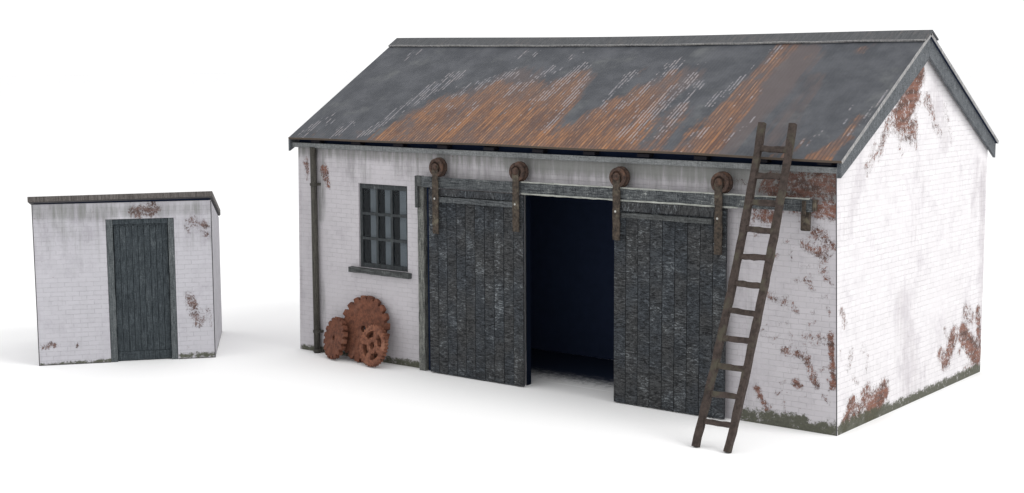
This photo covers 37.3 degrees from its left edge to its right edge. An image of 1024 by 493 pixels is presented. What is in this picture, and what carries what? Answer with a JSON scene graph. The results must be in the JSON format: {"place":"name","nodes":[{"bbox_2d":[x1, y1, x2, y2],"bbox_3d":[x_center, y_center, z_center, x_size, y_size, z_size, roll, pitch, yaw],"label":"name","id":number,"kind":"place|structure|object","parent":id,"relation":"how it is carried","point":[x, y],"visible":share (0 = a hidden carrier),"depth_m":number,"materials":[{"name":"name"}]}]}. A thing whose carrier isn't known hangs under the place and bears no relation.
{"place":"outdoors","nodes":[
{"label":"outdoors","id":0,"kind":"place"},
{"bbox_2d":[0,63,1023,492],"bbox_3d":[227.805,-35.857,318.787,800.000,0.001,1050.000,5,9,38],"label":"ground","id":1,"kind":"structure","parent":0,"point":[260,401],"depth_m":22.32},
{"bbox_2d":[27,191,221,365],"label":"shed","id":2,"kind":"structure","parent":1,"relation":"on","point":[136,276],"depth_m":24.96,"materials":[{"name":"paint"}]},
{"bbox_2d":[113,225,171,360],"bbox_3d":[-6.105,0.751,25.089,0.868,2.282,0.027,-2,7,-13],"label":"door","id":3,"kind":"structure","parent":2,"relation":"in","point":[141,257],"depth_m":25.08,"materials":[{"name":"grey paint"}]},
{"bbox_2d":[323,317,347,358],"bbox_3d":[-2.931,1.519,25.194,0.075,0.706,0.707,11,0,-34],"label":"saw wheel","id":4,"kind":"object","parent":1,"relation":"on","point":[336,336],"visible":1,"depth_m":25.11,"materials":[{"name":"brown metal"}]},
{"bbox_2d":[343,295,389,361],"bbox_3d":[-2.420,1.354,24.910,1.108,1.108,0.065,6,-2,40],"label":"saw wheel","id":5,"kind":"object","parent":1,"relation":"on","point":[361,313],"visible":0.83,"depth_m":24.93,"materials":[{"name":"brown metal"}]},
{"bbox_2d":[359,324,388,366],"bbox_3d":[-2.240,1.603,24.550,0.071,0.688,0.690,10,-1,-43],"label":"gear wheel","id":6,"kind":"object","parent":1,"relation":"on","point":[368,359],"visible":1,"depth_m":24.51,"materials":[{"name":"brown metal"}]},
{"bbox_2d":[288,30,998,435],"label":"barn","id":7,"kind":"structure","parent":1,"relation":"on","point":[488,208],"depth_m":22.33,"materials":[{"name":"painted brick"},{"name":"rusty corrugated metal"},{"name":"painted wood"}]},
{"bbox_2d":[360,183,407,271],"bbox_3d":[-2.026,-0.324,24.751,1.280,1.590,0.175,5,9,38],"label":"window","id":8,"kind":"structure","parent":7,"relation":"in","point":[383,208],"depth_m":24.78,"materials":[{"name":"grey glass"}]},
{"bbox_2d":[429,157,528,386],"bbox_3d":[-0.555,0.370,23.291,1.947,3.414,0.148,5,9,38],"label":"sliding door","id":9,"kind":"structure","parent":7,"relation":"in","point":[477,259],"depth_m":23.33,"materials":[{"name":"black wood"}]},
{"bbox_2d":[609,166,732,418],"bbox_3d":[2.170,0.622,21.169,1.967,3.413,0.148,5,9,38],"label":"sliding door","id":10,"kind":"structure","parent":7,"relation":"in","point":[670,261],"depth_m":21.22,"materials":[{"name":"black wood"}]},
{"bbox_2d":[691,122,796,452],"bbox_3d":[3.023,0.482,19.593,0.640,4.105,1.570,5,9,38],"label":"ladder","id":11,"kind":"object","parent":1,"relation":"on","point":[768,258],"visible":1,"depth_m":19.54,"materials":[{"name":"brown wood"}]},
{"bbox_2d":[0,0,1023,75],"label":"sky","id":12,"kind":"structure","parent":0,"point":[38,37],"materials":[{"name":"white"}]}
]}

